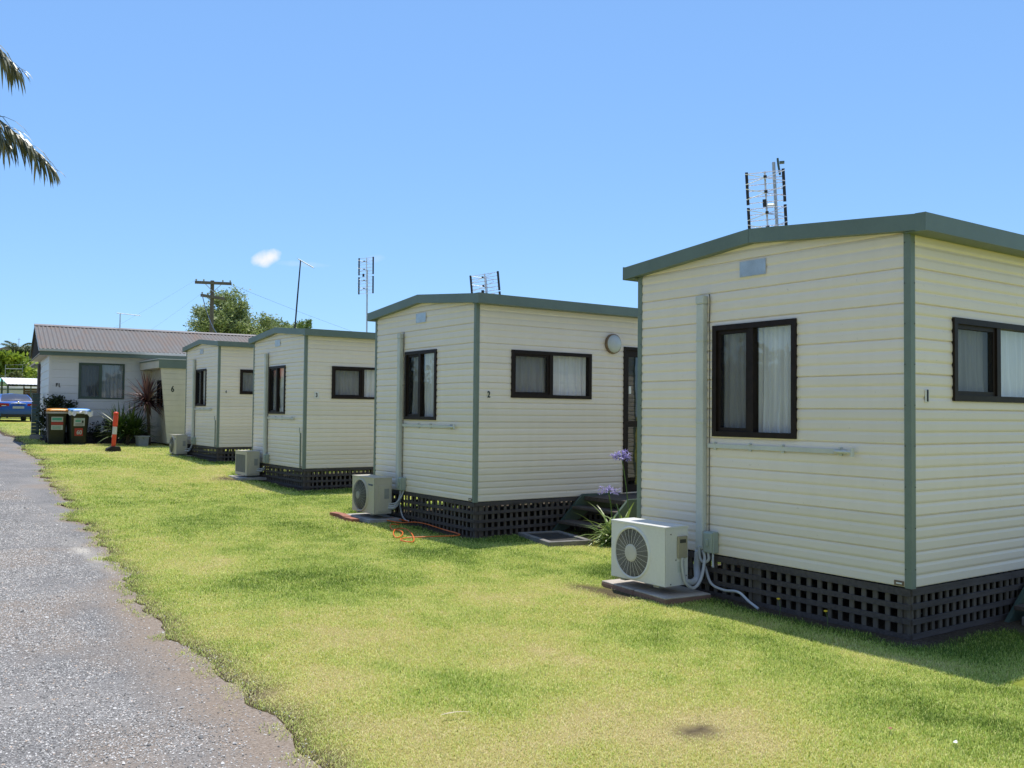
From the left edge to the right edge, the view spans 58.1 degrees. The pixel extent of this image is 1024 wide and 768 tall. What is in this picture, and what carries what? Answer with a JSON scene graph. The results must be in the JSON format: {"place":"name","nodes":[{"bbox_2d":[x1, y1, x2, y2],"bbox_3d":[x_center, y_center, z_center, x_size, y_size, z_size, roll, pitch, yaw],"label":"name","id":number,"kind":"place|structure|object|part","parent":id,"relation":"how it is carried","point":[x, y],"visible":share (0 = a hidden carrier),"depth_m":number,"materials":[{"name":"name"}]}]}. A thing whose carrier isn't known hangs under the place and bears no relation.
{"place":"outdoors","nodes":[
{"label":"outdoors","id":0,"kind":"place"},
{"bbox_2d":[0,347,31,364],"bbox_3d":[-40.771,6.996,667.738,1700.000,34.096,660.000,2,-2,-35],"label":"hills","id":1,"kind":"structure","parent":0,"point":[2,348],"depth_m":434.87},
{"bbox_2d":[0,433,327,767],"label":"road","id":2,"kind":"structure","parent":0,"point":[18,469],"depth_m":5.08,"materials":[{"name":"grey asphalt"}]},
{"bbox_2d":[0,417,1023,767],"bbox_3d":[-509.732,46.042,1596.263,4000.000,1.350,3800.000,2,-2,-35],"label":"ground","id":3,"kind":"structure","parent":0,"point":[692,731],"depth_m":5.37,"materials":[{"name":"green plant"}]},
{"bbox_2d":[0,370,23,386],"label":"tree","id":4,"kind":"object","parent":3,"relation":"on","point":[16,374],"visible":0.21,"depth_m":68.94,"materials":[{"name":"green plant"}]},
{"bbox_2d":[0,341,31,386],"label":"palm tree","id":5,"kind":"object","parent":3,"relation":"on","point":[22,348],"visible":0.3,"depth_m":95.42,"materials":[{"name":"green plant"}]},
{"bbox_2d":[0,393,35,420],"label":"parked car","id":6,"kind":"object","parent":3,"relation":"on","point":[15,405],"visible":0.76,"depth_m":46.52,"materials":[{"name":"blue paint"}]},
{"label":"rear window","id":7,"kind":"part","parent":6,"relation":"part of","materials":[{"name":"blue glass"}]},
{"bbox_2d":[0,386,36,397],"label":"caravan","id":8,"kind":"object","parent":3,"relation":"on","point":[16,390],"visible":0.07,"depth_m":61.15,"materials":[{"name":"white paint"}]},
{"bbox_2d":[0,349,37,386],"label":"tree","id":9,"kind":"object","parent":3,"relation":"on","point":[14,361],"visible":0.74,"depth_m":73.77,"materials":[{"name":"green plant"}]},
{"bbox_2d":[1,377,36,418],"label":"carport","id":10,"kind":"object","parent":3,"relation":"on","point":[18,381],"visible":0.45,"depth_m":55.43,"materials":[{"name":"white metal"}]},
{"bbox_2d":[23,388,36,401],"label":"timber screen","id":11,"kind":"object","parent":3,"relation":"on","point":[26,391],"visible":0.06,"depth_m":56.28,"materials":[{"name":"wood"}]},
{"bbox_2d":[0,45,64,186],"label":"palm tree","id":12,"kind":"object","parent":3,"relation":"on","point":[12,73],"visible":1,"depth_m":12.46,"materials":[{"name":"green plant"}]},
{"bbox_2d":[29,361,39,367],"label":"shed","id":13,"kind":"structure","parent":3,"relation":"on","point":[33,365],"depth_m":93.05,"materials":[{"name":"white metal"}]},
{"bbox_2d":[29,393,40,438],"bbox_3d":[-15.072,1.035,29.108,0.290,1.480,0.535,2,-2,-30],"label":"post","id":14,"kind":"object","parent":3,"relation":"on","point":[34,428],"visible":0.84,"depth_m":29.02,"materials":[{"name":"grey paint"}]},
{"bbox_2d":[45,408,67,443],"bbox_3d":[-13.067,1.212,26.407,0.580,1.052,0.780,2,-2,-31],"label":"wheelie bin","id":15,"kind":"object","parent":3,"relation":"on","point":[56,419],"visible":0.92,"depth_m":26.18,"materials":[{"name":"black plastic"}]},
{"bbox_2d":[34,394,78,437],"bbox_3d":[-13.276,1.028,26.858,1.200,1.567,0.438,2,-2,-35],"label":"flowering shrub","id":16,"kind":"object","parent":3,"relation":"on","point":[56,401],"visible":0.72,"depth_m":26.73,"materials":[{"name":"green plant"}]},
{"bbox_2d":[64,408,92,443],"bbox_3d":[-12.524,1.221,26.540,0.660,1.052,0.785,2,-2,-38],"label":"wheelie bin","id":17,"kind":"object","parent":3,"relation":"on","point":[77,421],"visible":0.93,"depth_m":26.33,"materials":[{"name":"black plastic"}]},
{"bbox_2d":[87,418,124,443],"bbox_3d":[-11.978,1.404,27.247,1.296,0.871,0.521,2,-2,-35],"label":"shrub","id":18,"kind":"object","parent":3,"relation":"on","point":[97,429],"visible":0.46,"depth_m":27.11,"materials":[{"name":"green plant"}]},
{"bbox_2d":[105,412,120,451],"bbox_3d":[-10.352,1.245,23.986,0.348,1.050,0.260,6,-4,-35],"label":"bollard","id":19,"kind":"object","parent":3,"relation":"on","point":[113,447],"visible":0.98,"depth_m":23.94,"materials":[{"name":"orange plastic"}]},
{"bbox_2d":[97,401,159,444],"bbox_3d":[-11.071,1.171,26.682,1.963,1.400,1.633,2,-2,-35],"label":"yucca","id":20,"kind":"object","parent":3,"relation":"on","point":[131,424],"visible":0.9,"depth_m":26.53,"materials":[{"name":"green plant"}]},
{"bbox_2d":[119,370,163,444],"bbox_3d":[-10.606,0.721,26.770,1.787,2.298,1.655,2,-2,-35],"label":"cordyline","id":21,"kind":"object","parent":3,"relation":"on","point":[146,397],"visible":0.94,"depth_m":26.74,"materials":[{"name":"red plant"}]},
{"bbox_2d":[134,435,149,445],"bbox_3d":[-10.611,1.635,26.422,0.340,0.305,0.340,2,-2,-41],"label":"plastic tub","id":22,"kind":"object","parent":3,"relation":"on","point":[141,442],"visible":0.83,"depth_m":26.31,"materials":[{"name":"grey plastic"}]},
{"bbox_2d":[29,324,255,442],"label":"house","id":23,"kind":"structure","parent":3,"relation":"on","point":[93,369],"depth_m":27.98,"materials":[{"name":"white paint"}]},
{"bbox_2d":[78,363,124,398],"bbox_3d":[-12.367,-0.084,27.756,1.270,1.070,0.126,2,-2,-30],"label":"window","id":24,"kind":"structure","parent":23,"relation":"in","point":[96,380],"depth_m":27.74,"materials":[{"name":"grey glass"}]},
{"bbox_2d":[118,313,139,327],"bbox_3d":[-12.651,-2.010,30.375,0.750,0.660,0.440,1,-2,-8],"label":"tv antenna","id":25,"kind":"object","parent":23,"relation":"attached to","point":[120,318],"visible":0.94,"depth_m":30.34,"materials":[{"name":"metal"}]},
{"bbox_2d":[139,358,185,444],"bbox_3d":[-9.241,0.647,28.172,3.660,2.614,2.270,2,-2,-35],"label":"cabin","id":26,"kind":"object","parent":3,"relation":"on","point":[170,374],"visible":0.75,"depth_m":26.61,"materials":[{"name":"beige metal"}]},
{"bbox_2d":[156,380,164,407],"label":"window","id":27,"kind":"structure","parent":26,"relation":"in","point":[158,381],"depth_m":27.27,"materials":[{"name":"black glass"}]},
{"bbox_2d":[195,279,231,332],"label":"power pole","id":28,"kind":"object","parent":3,"relation":"on","point":[211,296],"visible":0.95,"depth_m":43.76,"materials":[{"name":"wood"}]},
{"bbox_2d":[202,295,216,332],"bbox_3d":[-12.660,-2.985,38.541,0.038,2.696,9.750,1,-2,-22],"label":"power line","id":29,"kind":"object","parent":28,"relation":"attached to","point":[207,314],"visible":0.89,"depth_m":39.33,"materials":[{"name":"black plastic"}]},
{"bbox_2d":[182,339,253,461],"bbox_3d":[-5.243,0.487,23.912,5.784,2.991,2.903,2,-2,-35],"label":"cabin","id":30,"kind":"object","parent":3,"relation":"on","point":[219,398],"visible":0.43,"depth_m":21.62,"materials":[{"name":"beige"}]},
{"bbox_2d":[195,369,206,405],"bbox_3d":[-7.499,0.089,22.361,0.127,0.895,0.820,2,-2,-35],"label":"window","id":31,"kind":"structure","parent":30,"relation":"in","point":[200,388],"depth_m":22.36,"materials":[{"name":"black glass"}]},
{"bbox_2d":[240,369,252,393],"bbox_3d":[-5.877,-0.036,21.950,1.255,0.580,0.127,2,-2,-35],"label":"window","id":32,"kind":"structure","parent":30,"relation":"in","point":[246,376],"depth_m":21.70,"materials":[{"name":"grey glass"}]},
{"bbox_2d":[183,284,277,334],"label":"tree","id":33,"kind":"object","parent":3,"relation":"on","point":[231,314],"visible":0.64,"depth_m":48.05,"materials":[{"name":"green plant"}]},
{"bbox_2d":[228,475,266,480],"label":"base slab","id":34,"kind":"structure","parent":3,"relation":"on","point":[241,477],"depth_m":17.53,"materials":[{"name":"concrete"}]},
{"bbox_2d":[235,450,265,476],"bbox_3d":[-5.029,1.531,17.826,0.414,0.482,0.774,2,-2,-35],"label":"air conditioner","id":35,"kind":"object","parent":34,"relation":"on","point":[247,462],"visible":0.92,"depth_m":17.58,"materials":[{"name":"beige metal"}]},
{"bbox_2d":[254,316,305,331],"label":"tree","id":36,"kind":"object","parent":3,"relation":"on","point":[285,325],"visible":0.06,"depth_m":50.34,"materials":[{"name":"green plant"}]},
{"bbox_2d":[296,319,312,328],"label":"tree","id":37,"kind":"object","parent":3,"relation":"on","point":[308,322],"visible":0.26,"depth_m":44.23,"materials":[{"name":"green plant"}]},
{"bbox_2d":[248,327,374,489],"bbox_3d":[-2.092,0.523,18.780,5.784,3.017,2.903,2,-2,-35],"label":"cabin","id":38,"kind":"object","parent":3,"relation":"on","point":[313,402],"visible":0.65,"depth_m":16.62,"materials":[{"name":"beige"}]},
{"bbox_2d":[268,365,285,413],"bbox_3d":[-4.348,0.112,17.229,0.125,0.895,0.820,2,-2,-35],"label":"window","id":39,"kind":"structure","parent":38,"relation":"in","point":[277,374],"depth_m":17.23,"materials":[{"name":"black glass"}]},
{"bbox_2d":[294,258,314,327],"bbox_3d":[-4.136,-1.715,18.384,0.344,1.586,0.317,0,-2,8],"label":"tv antenna","id":40,"kind":"object","parent":38,"relation":"attached to","point":[298,290],"visible":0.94,"depth_m":18.35,"materials":[{"name":"grey metal"}]},
{"bbox_2d":[331,366,374,398],"bbox_3d":[-2.724,-0.012,16.815,1.255,0.580,0.120,2,-2,-35],"label":"window","id":41,"kind":"structure","parent":38,"relation":"in","point":[347,382],"depth_m":16.71,"materials":[{"name":"grey glass"}]},
{"bbox_2d":[357,257,373,331],"bbox_3d":[-2.983,-1.781,18.734,0.390,1.599,0.137,0,-2,29],"label":"tv antenna","id":42,"kind":"object","parent":38,"relation":"attached to","point":[366,280],"visible":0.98,"depth_m":18.76,"materials":[{"name":"metal"}]},
{"bbox_2d":[330,512,345,516],"bbox_3d":[-2.382,1.790,12.605,0.220,0.055,0.110,2,-1,38],"label":"brick","id":43,"kind":"object","parent":3,"relation":"on","point":[335,514],"visible":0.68,"depth_m":12.57,"materials":[{"name":"brick"}]},
{"bbox_2d":[339,514,350,518],"bbox_3d":[-2.243,1.788,12.372,0.110,0.055,0.220,3,-1,-26],"label":"brick","id":44,"kind":"object","parent":3,"relation":"on","point":[341,516],"visible":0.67,"depth_m":12.33,"materials":[{"name":"brick"}]},
{"bbox_2d":[343,517,358,521],"bbox_3d":[-2.111,1.785,12.099,0.110,0.055,0.220,7,-3,-41],"label":"brick","id":45,"kind":"object","parent":3,"relation":"on","point":[351,519],"visible":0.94,"depth_m":12.04,"materials":[{"name":"brick"}]},
{"bbox_2d":[348,513,401,523],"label":"base slab","id":46,"kind":"structure","parent":3,"relation":"on","point":[367,517],"depth_m":12.16,"materials":[{"name":"concrete"}]},
{"bbox_2d":[352,474,408,521],"bbox_3d":[-1.754,1.515,12.261,0.474,0.567,0.945,2,-2,-35],"label":"air conditioner","id":47,"kind":"object","parent":46,"relation":"on","point":[371,494],"visible":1,"depth_m":12.12,"materials":[{"name":"beige metal"}]},
{"bbox_2d":[387,519,459,542],"bbox_3d":[-1.094,1.766,11.227,0.781,0.051,2.075,1,-2,-13],"label":"extension cord","id":48,"kind":"object","parent":3,"relation":"on","point":[413,537],"visible":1,"depth_m":10.95,"materials":[{"name":"orange plastic"}]},
{"bbox_2d":[367,292,637,536],"bbox_3d":[1.111,0.448,13.485,5.784,3.058,2.903,2,-2,-35],"label":"cabin","id":49,"kind":"object","parent":3,"relation":"on","point":[482,400],"visible":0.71,"depth_m":11.54,"materials":[{"name":"beige"}]},
{"bbox_2d":[404,349,436,419],"bbox_3d":[-1.148,0.016,11.933,0.119,0.895,0.820,2,-2,-35],"label":"window","id":50,"kind":"structure","parent":49,"relation":"in","point":[425,361],"depth_m":11.93,"materials":[{"name":"black glass"}]},
{"bbox_2d":[469,271,500,294],"bbox_3d":[-0.358,-1.226,12.387,0.478,0.575,0.135,0,-2,21],"label":"tv antenna","id":51,"kind":"object","parent":49,"relation":"attached to","point":[485,278],"visible":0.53,"depth_m":12.38,"materials":[{"name":"metal"}]},
{"bbox_2d":[511,350,591,398],"bbox_3d":[0.477,-0.108,11.524,1.255,0.580,0.127,2,-2,-35],"label":"window","id":52,"kind":"structure","parent":49,"relation":"in","point":[534,374],"depth_m":11.48,"materials":[{"name":"black glass"}]},
{"bbox_2d":[622,347,637,491],"bbox_3d":[1.786,0.477,12.405,0.820,1.920,0.080,2,-2,-35],"label":"door","id":53,"kind":"structure","parent":49,"relation":"in","point":[630,364],"depth_m":12.25,"materials":[{"name":"brown metal"}]},
{"bbox_2d":[518,531,592,546],"bbox_3d":[0.485,1.783,10.537,0.540,0.088,0.880,1,-2,-22],"label":"door mat","id":54,"kind":"object","parent":3,"relation":"on","point":[553,538],"depth_m":10.44,"materials":[{"name":"black rubber"}]},
{"bbox_2d":[552,492,636,538],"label":"entry steps","id":55,"kind":"structure","parent":3,"relation":"on","point":[581,505],"depth_m":11.41,"materials":[{"name":"green paint"}]},
{"bbox_2d":[577,448,636,547],"bbox_3d":[1.187,1.371,10.376,1.061,1.279,1.101,-1,-2,35],"label":"agapanthus","id":56,"kind":"object","parent":3,"relation":"on","point":[606,536],"visible":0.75,"depth_m":10.33,"materials":[{"name":"green plant"}]},
{"bbox_2d":[601,579,710,605],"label":"base slab","id":57,"kind":"structure","parent":3,"relation":"on","point":[665,596],"depth_m":7.35,"materials":[{"name":"grey concrete"}]},
{"bbox_2d":[611,518,759,609],"bbox_3d":[1.372,1.413,7.320,0.527,0.582,1.217,2,-2,-35],"label":"air conditioner","id":58,"kind":"object","parent":57,"relation":"on","point":[654,553],"visible":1,"depth_m":7.33,"materials":[{"name":"white metal"}]},
{"bbox_2d":[623,211,1023,639],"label":"cabin","id":59,"kind":"object","parent":3,"relation":"on","point":[840,403],"visible":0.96,"depth_m":6.66,"materials":[{"name":"beige"}]},
{"bbox_2d":[712,318,797,438],"bbox_3d":[1.908,-0.031,7.173,0.127,0.895,0.820,2,-2,-35],"label":"window","id":60,"kind":"structure","parent":59,"relation":"in","point":[754,364],"depth_m":7.16,"materials":[{"name":"black glass"}]},
{"bbox_2d":[745,158,787,228],"bbox_3d":[2.113,-1.512,7.649,0.349,0.738,0.146,0,-2,16],"label":"tv antenna","id":61,"kind":"object","parent":59,"relation":"attached to","point":[775,206],"visible":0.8,"depth_m":7.65,"materials":[{"name":"metal"}]},
{"bbox_2d":[951,317,1023,402],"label":"window","id":62,"kind":"structure","parent":59,"relation":"in","point":[988,356],"depth_m":6.70,"materials":[{"name":"glass"}]},
{"bbox_2d":[1004,587,1023,621],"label":"entry steps","id":63,"kind":"structure","parent":3,"relation":"on","point":[1016,612],"depth_m":6.66,"materials":[{"name":"green paint"}]},
{"bbox_3d":[-8.326,1.795,22.999,0.500,0.045,0.840,2,-2,-35],"label":"base slab","id":64,"kind":"object","parent":3,"relation":"on","visible":0},
{"bbox_2d":[169,434,192,454],"bbox_3d":[-8.267,1.512,22.989,0.453,0.492,0.744,2,-2,-35],"label":"air conditioner","id":65,"kind":"object","parent":64,"relation":"on","point":[177,444],"visible":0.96,"depth_m":22.77,"materials":[{"name":"beige metal"}]},
{"bbox_2d":[0,0,1023,347],"label":"sky","id":66,"kind":"structure","parent":0,"point":[556,148],"materials":[{"name":"blue"}]}
]}

